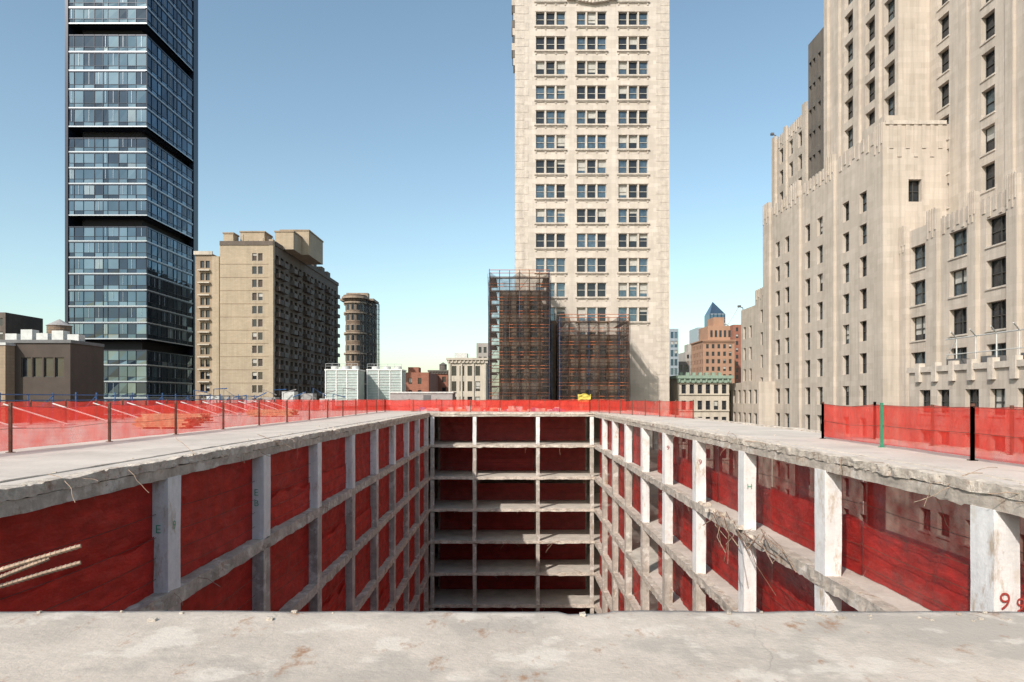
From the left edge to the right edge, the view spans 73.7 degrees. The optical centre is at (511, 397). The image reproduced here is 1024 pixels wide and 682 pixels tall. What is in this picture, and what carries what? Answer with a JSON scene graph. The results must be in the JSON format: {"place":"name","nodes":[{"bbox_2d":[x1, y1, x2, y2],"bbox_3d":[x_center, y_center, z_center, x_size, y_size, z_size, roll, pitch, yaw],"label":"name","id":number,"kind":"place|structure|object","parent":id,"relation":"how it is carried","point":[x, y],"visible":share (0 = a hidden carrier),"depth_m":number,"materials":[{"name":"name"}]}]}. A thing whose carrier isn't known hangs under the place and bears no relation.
{"place":"outdoors","nodes":[
{"label":"outdoors","id":0,"kind":"place"},
{"bbox_2d":[0,312,42,339],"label":"brown tower block","id":1,"kind":"structure","parent":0,"point":[10,323],"depth_m":153.34,"materials":[{"name":"brick"}]},
{"bbox_2d":[65,0,197,401],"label":"glass skyscraper","id":2,"kind":"structure","parent":0,"point":[131,156],"depth_m":150.13,"materials":[{"name":"glass"}]},
{"bbox_2d":[195,254,215,400],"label":"walls","id":3,"kind":"structure","parent":0,"point":[200,258],"depth_m":152.00,"materials":[{"name":"beige brick"}]},
{"bbox_2d":[197,269,210,394],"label":"balconies","id":4,"kind":"structure","parent":3,"relation":"attached to","point":[203,331],"depth_m":151.20,"materials":[{"name":"concrete"}]},
{"bbox_2d":[201,261,209,390],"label":"windows","id":5,"kind":"structure","parent":3,"relation":"attached to","point":[202,324],"depth_m":152.30,"materials":[{"name":"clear glass"}]},
{"bbox_2d":[201,261,209,390],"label":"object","id":6,"kind":"structure","parent":3,"relation":"attached to","point":[206,326],"depth_m":152.26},
{"bbox_2d":[201,261,209,390],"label":"window frames","id":7,"kind":"structure","parent":6,"relation":"in","point":[206,261],"depth_m":152.26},
{"label":"roof","id":8,"kind":"object","parent":3,"relation":"attached to","visible":0},
{"bbox_2d":[194,251,212,254],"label":"parapet","id":9,"kind":"structure","parent":8,"relation":"attached to","point":[203,252],"depth_m":151.60,"materials":[{"name":"beige stone"}]},
{"bbox_2d":[220,230,339,399],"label":"beige brick apartment block","id":10,"kind":"structure","parent":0,"point":[279,308],"depth_m":152.61,"materials":[{"name":"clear brick"}]},
{"bbox_2d":[252,253,262,399],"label":"window frames","id":11,"kind":"structure","parent":10,"relation":"in","point":[252,253],"depth_m":150.16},
{"bbox_2d":[253,254,262,399],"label":"windows","id":12,"kind":"structure","parent":10,"relation":"in","point":[260,255],"depth_m":150.27,"materials":[{"name":"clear glass"}]},
{"bbox_2d":[360,299,379,396],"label":"scaffold poles","id":13,"kind":"object","parent":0,"point":[369,327],"visible":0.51,"depth_m":269.34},
{"bbox_2d":[0,0,823,395],"label":"sky","id":14,"kind":"structure","parent":0,"point":[382,130],"materials":[{"name":"blue"}]},
{"bbox_2d":[408,367,420,371],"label":"stair tower","id":15,"kind":"structure","parent":0,"point":[414,369],"depth_m":193.00,"materials":[{"name":"red brick"}]},
{"bbox_2d":[406,372,437,391],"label":"walls","id":16,"kind":"structure","parent":0,"point":[429,382],"depth_m":190.00,"materials":[{"name":"red brick"}]},
{"bbox_2d":[389,392,456,399],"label":"concrete bulkhead","id":17,"kind":"object","parent":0,"point":[422,395],"visible":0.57,"depth_m":94.00,"materials":[{"name":"grey concrete"}]},
{"bbox_2d":[477,343,488,357],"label":"walls","id":18,"kind":"structure","parent":0,"point":[482,354],"depth_m":230.00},
{"bbox_2d":[500,292,541,398],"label":"walls","id":19,"kind":"structure","parent":0,"point":[516,389],"depth_m":101.60,"materials":[{"name":"beige brick"}]},
{"bbox_2d":[489,269,549,398],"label":"standards","id":20,"kind":"object","parent":19,"relation":"attached to","point":[547,352],"visible":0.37,"depth_m":99.96,"materials":[{"name":"blue paint"}]},
{"bbox_2d":[490,279,528,397],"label":"cross braces","id":21,"kind":"object","parent":20,"relation":"attached to","point":[522,340],"visible":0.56,"depth_m":100.01,"materials":[{"name":"metal"}]},
{"bbox_2d":[490,277,548,387],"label":"planks","id":22,"kind":"object","parent":20,"relation":"attached to","point":[545,321],"visible":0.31,"depth_m":100.74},
{"bbox_2d":[489,271,549,399],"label":"ledgers","id":23,"kind":"object","parent":22,"relation":"on","point":[521,331],"visible":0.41,"depth_m":99.93,"materials":[{"name":"metal"}]},
{"bbox_2d":[487,272,551,399],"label":"netting","id":24,"kind":"object","parent":23,"relation":"attached to","point":[492,299],"visible":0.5,"depth_m":99.80,"materials":[{"name":"fabric"}]},
{"bbox_2d":[550,321,555,399],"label":"site hoist","id":25,"kind":"object","parent":24,"relation":"attached to","point":[553,358],"visible":0.21,"depth_m":105.00,"materials":[{"name":"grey metal"}]},
{"bbox_2d":[503,301,536,398],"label":"window frames","id":26,"kind":"structure","parent":19,"relation":"attached to","point":[510,350],"depth_m":101.80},
{"bbox_2d":[504,302,536,398],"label":"windows","id":27,"kind":"structure","parent":19,"relation":"attached to","point":[506,351],"depth_m":101.90,"materials":[{"name":"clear glass"}]},
{"bbox_2d":[512,0,668,446],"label":"limestone tower","id":28,"kind":"structure","parent":0,"point":[592,156],"depth_m":110.00,"materials":[{"name":"beige stone"}]},
{"bbox_2d":[536,14,646,369],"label":"windows","id":29,"kind":"structure","parent":28,"relation":"in","point":[539,17],"depth_m":110.42,"materials":[{"name":"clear glass"}]},
{"bbox_2d":[536,13,646,370],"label":"window frames","id":30,"kind":"structure","parent":28,"relation":"in","point":[536,13],"depth_m":110.31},
{"bbox_2d":[564,336,619,398],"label":"walls","id":31,"kind":"structure","parent":0,"point":[607,338],"depth_m":101.60,"materials":[{"name":"beige dark red-brown brick"}]},
{"bbox_2d":[573,345,605,398],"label":"windows","id":32,"kind":"structure","parent":31,"relation":"attached to","point":[576,369],"depth_m":101.90,"materials":[{"name":"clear glass"}]},
{"bbox_2d":[572,345,606,398],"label":"window frames","id":33,"kind":"structure","parent":31,"relation":"attached to","point":[590,380],"depth_m":101.80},
{"bbox_2d":[556,313,628,399],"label":"standards","id":34,"kind":"object","parent":31,"relation":"on","point":[558,361],"visible":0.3,"depth_m":101.16,"materials":[{"name":"blue paint"}]},
{"bbox_2d":[556,314,628,399],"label":"ledgers","id":35,"kind":"object","parent":34,"relation":"attached to","point":[593,355],"visible":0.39,"depth_m":99.93,"materials":[{"name":"metal"}]},
{"bbox_2d":[555,316,630,400],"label":"netting","id":36,"kind":"object","parent":35,"relation":"on","point":[593,375],"visible":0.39,"depth_m":99.82,"materials":[{"name":"fabric"}]},
{"bbox_2d":[578,393,590,399],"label":"yellow tarp","id":37,"kind":"object","parent":36,"relation":"on","point":[583,396],"visible":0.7,"depth_m":99.60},
{"bbox_2d":[560,322,627,390],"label":"planks","id":38,"kind":"object","parent":34,"relation":"on","point":[562,338],"visible":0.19,"depth_m":100.64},
{"bbox_2d":[560,322,627,398],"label":"cross braces","id":39,"kind":"object","parent":34,"relation":"attached to","point":[596,365],"visible":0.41,"depth_m":100.02,"materials":[{"name":"metal"}]},
{"bbox_2d":[669,329,678,375],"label":"walls","id":40,"kind":"structure","parent":0,"point":[673,339],"depth_m":240.00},
{"bbox_2d":[671,332,676,374],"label":"windows","id":41,"kind":"structure","parent":40,"relation":"attached to","point":[672,355],"depth_m":240.25,"materials":[{"name":"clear glass"}]},
{"bbox_2d":[679,361,688,374],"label":"brick warehouse","id":42,"kind":"structure","parent":0,"point":[684,367],"depth_m":260.00,"materials":[{"name":"grey brick"}]},
{"bbox_2d":[679,352,690,374],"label":"walls","id":43,"kind":"structure","parent":0,"point":[683,356],"depth_m":330.00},
{"bbox_2d":[684,344,690,351],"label":"rooftop structure","id":44,"kind":"object","parent":43,"relation":"on","point":[687,347],"visible":0.36,"depth_m":333.82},
{"bbox_2d":[689,327,702,343],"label":"walls","id":45,"kind":"structure","parent":0,"point":[693,335],"depth_m":386.63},
{"bbox_2d":[690,317,735,382],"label":"red brick tower","id":46,"kind":"structure","parent":0,"point":[713,349],"depth_m":300.25,"materials":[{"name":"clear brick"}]},
{"bbox_2d":[694,344,717,371],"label":"window frames","id":47,"kind":"structure","parent":46,"relation":"in","point":[717,344],"depth_m":304.96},
{"bbox_2d":[706,344,730,374],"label":"windows","id":48,"kind":"structure","parent":46,"relation":"in","point":[707,345],"depth_m":300.23,"materials":[{"name":"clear glass"}]},
{"bbox_2d":[710,330,730,336],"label":"upper windows","id":49,"kind":"structure","parent":46,"relation":"in","point":[711,331],"depth_m":302.88,"materials":[{"name":"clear glass"}]},
{"bbox_2d":[704,302,724,326],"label":"pointed glass tower","id":50,"kind":"structure","parent":0,"point":[714,310],"depth_m":481.65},
{"bbox_2d":[730,325,740,382],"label":"red brick tower","id":51,"kind":"structure","parent":0,"point":[735,332],"depth_m":330.00,"materials":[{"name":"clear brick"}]},
{"bbox_2d":[736,328,737,382],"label":"windows","id":52,"kind":"structure","parent":51,"relation":"in","point":[736,328],"depth_m":330.22,"materials":[{"name":"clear glass"}]},
{"bbox_2d":[729,0,1023,513],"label":"walls","id":53,"kind":"structure","parent":0,"point":[915,56],"depth_m":76.00,"materials":[{"name":"stone"}]},
{"bbox_2d":[745,0,1005,429],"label":"windows","id":54,"kind":"structure","parent":53,"relation":"attached to","point":[990,185],"depth_m":70.78,"materials":[{"name":"black glass"}]},
{"bbox_2d":[730,0,1023,520],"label":"window frames","id":55,"kind":"structure","parent":53,"relation":"attached to","point":[962,243],"depth_m":77.74,"materials":[{"name":"metal"}]},
{"bbox_2d":[745,126,1004,418],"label":"blinds","id":56,"kind":"object","parent":55,"relation":"attached to","point":[990,136],"visible":0.23,"depth_m":67.10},
{"bbox_2d":[756,115,1015,299],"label":"fluting","id":57,"kind":"object","parent":53,"relation":"attached to","point":[1008,195],"visible":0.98,"depth_m":72.91,"materials":[{"name":"stone"}]},
{"bbox_2d":[763,0,1021,428],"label":"piers","id":58,"kind":"structure","parent":53,"relation":"attached to","point":[1014,263],"depth_m":73.45,"materials":[{"name":"stone"}]},
{"bbox_2d":[885,120,1023,381],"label":"coping","id":59,"kind":"object","parent":53,"relation":"on","point":[1013,363],"visible":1,"depth_m":58.15,"materials":[{"name":"stone"}]},
{"bbox_2d":[909,0,1005,342],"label":"sills","id":60,"kind":"structure","parent":53,"relation":"attached to","point":[983,43],"depth_m":66.62,"materials":[{"name":"stone"}]},
{"bbox_2d":[945,322,1023,364],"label":"roof pipe gantry","id":61,"kind":"object","parent":53,"relation":"on","point":[984,359],"visible":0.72,"depth_m":56.88,"materials":[{"name":"metal"}]},
{"label":"asphalt sheet","id":62,"kind":"structure","parent":0,"visible":0},
{"bbox_2d":[0,345,14,401],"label":"brick wing","id":63,"kind":"structure","parent":62,"relation":"on","point":[7,369],"depth_m":63.07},
{"bbox_2d":[15,343,101,406],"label":"walls","id":64,"kind":"structure","parent":62,"relation":"on","point":[82,369],"depth_m":64.00,"materials":[{"name":"concrete"}]},
{"bbox_2d":[22,357,63,376],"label":"window frames","id":65,"kind":"structure","parent":64,"relation":"attached to","point":[44,366],"depth_m":64.10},
{"bbox_2d":[23,358,63,375],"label":"windows","id":66,"kind":"structure","parent":64,"relation":"attached to","point":[38,366],"depth_m":64.20,"materials":[{"name":"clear glass"}]},
{"bbox_2d":[0,340,103,346],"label":"coping","id":67,"kind":"object","parent":64,"relation":"on","point":[8,342],"visible":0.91,"depth_m":63.85,"materials":[{"name":"grey metal"}]},
{"bbox_2d":[5,329,84,341],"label":"rooftop units","id":68,"kind":"object","parent":67,"relation":"on","point":[28,334],"visible":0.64,"depth_m":66.00,"materials":[{"name":"grey metal"}]},
{"bbox_2d":[46,319,103,400],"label":"rooftop water tank","id":69,"kind":"object","parent":62,"relation":"on","point":[58,325],"visible":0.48,"depth_m":111.26,"materials":[{"name":"grey metal"}]},
{"bbox_2d":[212,256,219,394],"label":"corner pier","id":70,"kind":"structure","parent":62,"relation":"on","point":[215,323],"depth_m":151.90,"materials":[{"name":"beige brick"}]},
{"bbox_2d":[346,300,364,399],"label":"rounded tower","id":71,"kind":"structure","parent":62,"relation":"on","point":[355,322],"depth_m":260.97,"materials":[{"name":"brown brick"}]},
{"bbox_2d":[345,303,363,369],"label":"windows","id":72,"kind":"structure","parent":71,"relation":"attached to","point":[351,327],"depth_m":260.61,"materials":[{"name":"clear glass"}]},
{"bbox_2d":[360,300,379,399],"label":"scaffold net","id":73,"kind":"object","parent":62,"relation":"on","point":[364,342],"visible":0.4,"depth_m":266.38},
{"bbox_2d":[365,303,376,394],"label":"flank walls","id":74,"kind":"structure","parent":62,"relation":"on","point":[371,336],"depth_m":270.64,"materials":[{"name":"beige concrete"}]},
{"bbox_2d":[344,301,373,384],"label":"string courses","id":75,"kind":"object","parent":74,"relation":"attached to","point":[345,333],"visible":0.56,"depth_m":260.48,"materials":[{"name":"stone"}]},
{"bbox_2d":[340,294,377,303],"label":"cornice","id":76,"kind":"structure","parent":74,"relation":"on","point":[344,298],"depth_m":260.74,"materials":[{"name":"stone"}]},
{"bbox_2d":[365,305,376,396],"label":"flank windows","id":77,"kind":"structure","parent":74,"relation":"attached to","point":[370,339],"depth_m":269.48,"materials":[{"name":"glass"}]},
{"bbox_2d":[436,374,448,391],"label":"walls","id":78,"kind":"structure","parent":62,"relation":"on","point":[441,384],"depth_m":215.00,"materials":[{"name":"red brick"}]},
{"bbox_2d":[428,370,448,373],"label":"cornice","id":79,"kind":"structure","parent":78,"relation":"attached to","point":[439,371],"depth_m":214.30,"materials":[{"name":"stone"}]},
{"bbox_2d":[451,363,488,399],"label":"walls","id":80,"kind":"structure","parent":62,"relation":"on","point":[466,393],"depth_m":160.00,"materials":[{"name":"beige stone"}]},
{"bbox_2d":[452,366,479,399],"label":"windows","id":81,"kind":"structure","parent":80,"relation":"attached to","point":[469,373],"depth_m":160.25,"materials":[{"name":"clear glass"}]},
{"bbox_2d":[460,382,479,399],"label":"blinds","id":82,"kind":"object","parent":81,"relation":"attached to","point":[477,387],"visible":0.57,"depth_m":160.23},
{"bbox_2d":[452,366,479,399],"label":"window frames","id":83,"kind":"structure","parent":80,"relation":"attached to","point":[470,381],"depth_m":160.15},
{"bbox_2d":[449,363,485,399],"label":"pilasters","id":84,"kind":"object","parent":80,"relation":"attached to","point":[472,380],"visible":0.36,"depth_m":159.70,"materials":[{"name":"beige stone"}]},
{"bbox_2d":[446,358,488,362],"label":"cornice","id":85,"kind":"structure","parent":80,"relation":"attached to","point":[486,360],"depth_m":159.65,"materials":[{"name":"beige stone"}]},
{"bbox_2d":[455,353,467,357],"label":"roof structures","id":86,"kind":"object","parent":85,"relation":"on","point":[461,355],"visible":0.64,"depth_m":165.00,"materials":[{"name":"grey metal"}]},
{"bbox_2d":[0,411,1023,681],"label":"concrete building frame","id":87,"kind":"object","parent":62,"relation":"on","point":[892,639],"visible":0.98,"depth_m":17.21,"materials":[{"name":"concrete"}]},
{"bbox_2d":[0,544,81,587],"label":"protruding rebar","id":88,"kind":"object","parent":87,"relation":"on","point":[37,560],"visible":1,"depth_m":7.02,"materials":[{"name":"metal"}]},
{"bbox_2d":[0,392,261,401],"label":"blue pipe barrier","id":89,"kind":"object","parent":87,"relation":"on","point":[96,395],"visible":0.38,"depth_m":57.78,"materials":[{"name":"paint"}]},
{"bbox_2d":[3,400,269,409],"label":"diagonal shoring braces","id":90,"kind":"object","parent":87,"relation":"on","point":[130,403],"visible":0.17,"depth_m":55.54,"materials":[{"name":"white paint"}]},
{"bbox_2d":[0,399,385,452],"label":"red safety fence","id":91,"kind":"object","parent":87,"relation":"on","point":[24,427],"visible":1,"depth_m":29.32,"materials":[{"name":"plastic"}]},
{"bbox_2d":[0,418,424,611],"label":"red debris netting","id":92,"kind":"object","parent":87,"relation":"on","point":[111,533],"visible":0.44,"depth_m":22.95,"materials":[{"name":"fabric"}]},
{"bbox_2d":[0,399,625,410],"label":"red safety fence","id":93,"kind":"object","parent":87,"relation":"on","point":[31,403],"visible":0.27,"depth_m":59.27,"materials":[{"name":"plastic"}]},
{"bbox_2d":[385,399,589,411],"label":"red safety fence","id":94,"kind":"object","parent":87,"relation":"on","point":[470,405],"visible":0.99,"depth_m":83.44,"materials":[{"name":"plastic"}]},
{"bbox_2d":[48,414,969,604],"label":"bent rebar scraps","id":95,"kind":"object","parent":87,"relation":"on","point":[412,493],"visible":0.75,"depth_m":27.14,"materials":[{"name":"metal"}]},
{"bbox_2d":[3,413,1021,621],"bbox_3d":[-0.007,1.717,41.625,24.108,0.084,72.664,0,0,0],"label":"concrete rubble","id":96,"kind":"object","parent":87,"relation":"on","point":[839,616],"visible":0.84,"depth_m":5.43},
{"bbox_2d":[440,416,585,613],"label":"red debris netting","id":97,"kind":"object","parent":87,"relation":"on","point":[514,428],"visible":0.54,"depth_m":84.67,"materials":[{"name":"fabric"}]},
{"bbox_2d":[439,412,593,610],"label":"bent rebar scraps","id":98,"kind":"object","parent":87,"relation":"on","point":[519,510],"visible":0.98,"depth_m":78.21,"materials":[{"name":"metal"}]},
{"bbox_2d":[590,399,694,418],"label":"red safety fence","id":99,"kind":"object","parent":87,"relation":"on","point":[675,409],"visible":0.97,"depth_m":65.52,"materials":[{"name":"plastic"}]},
{"bbox_2d":[698,502,796,594],"bbox_3d":[8.857,5.727,28.321,2.095,1.601,12.707,0,0,0],"label":"twisted rebar tangle","id":100,"kind":"object","parent":87,"relation":"on","point":[722,515],"visible":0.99,"depth_m":27.91,"materials":[{"name":"metal"}]},
{"bbox_2d":[599,419,1023,611],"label":"red debris netting","id":101,"kind":"object","parent":87,"relation":"on","point":[918,552],"visible":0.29,"depth_m":24.68,"materials":[{"name":"fabric"}]},
{"bbox_2d":[821,402,1023,464],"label":"red safety fence","id":102,"kind":"object","parent":87,"relation":"on","point":[972,431],"visible":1,"depth_m":20.67,"materials":[{"name":"plastic"}]},
{"bbox_2d":[915,467,1022,532],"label":"bent rebar scraps","id":103,"kind":"object","parent":87,"relation":"on","point":[961,476],"visible":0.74,"depth_m":14.81,"materials":[{"name":"metal"}]},
{"bbox_2d":[669,379,728,420],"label":"walls","id":104,"kind":"structure","parent":62,"relation":"on","point":[674,389],"depth_m":114.00,"materials":[{"name":"beige stone"}]},
{"bbox_2d":[681,385,709,418],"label":"window frames","id":105,"kind":"structure","parent":104,"relation":"attached to","point":[701,393],"depth_m":114.17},
{"bbox_2d":[669,375,732,382],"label":"cornice","id":106,"kind":"structure","parent":104,"relation":"attached to","point":[703,377],"depth_m":113.65,"materials":[{"name":"green metal"}]},
{"bbox_2d":[678,372,721,374],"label":"roof vents","id":107,"kind":"object","parent":106,"relation":"on","point":[700,373],"visible":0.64,"depth_m":116.00,"materials":[{"name":"green metal"}]},
{"bbox_2d":[678,379,728,381],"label":"cornice brackets","id":108,"kind":"object","parent":106,"relation":"attached to","point":[705,380],"visible":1,"depth_m":113.40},
{"bbox_2d":[678,394,728,410],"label":"string course","id":109,"kind":"object","parent":104,"relation":"attached to","point":[706,394],"visible":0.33,"depth_m":113.80,"materials":[{"name":"beige stone"}]},
{"bbox_2d":[682,385,725,419],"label":"windows","id":110,"kind":"structure","parent":104,"relation":"attached to","point":[707,392],"depth_m":114.25,"materials":[{"name":"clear glass"}]},
{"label":"roof block","id":111,"kind":"object","parent":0,"visible":0},
{"bbox_2d":[206,392,334,399],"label":"rooftop units","id":112,"kind":"object","parent":111,"relation":"on","point":[288,395],"visible":0.29,"depth_m":105.00,"materials":[{"name":"grey metal"}]},
{"bbox_2d":[193,388,354,399],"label":"duct pipes","id":113,"kind":"object","parent":111,"relation":"on","point":[272,393],"visible":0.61,"depth_m":103.34,"materials":[{"name":"metal"}]},
{"bbox_2d":[324,363,364,399],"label":"rooftop cooling tower","id":114,"kind":"structure","parent":111,"relation":"on","point":[337,379],"depth_m":112.00,"materials":[{"name":"metal"}]},
{"bbox_2d":[366,364,406,399],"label":"rooftop cooling tower","id":115,"kind":"structure","parent":111,"relation":"on","point":[383,382],"depth_m":118.00,"materials":[{"name":"metal"}]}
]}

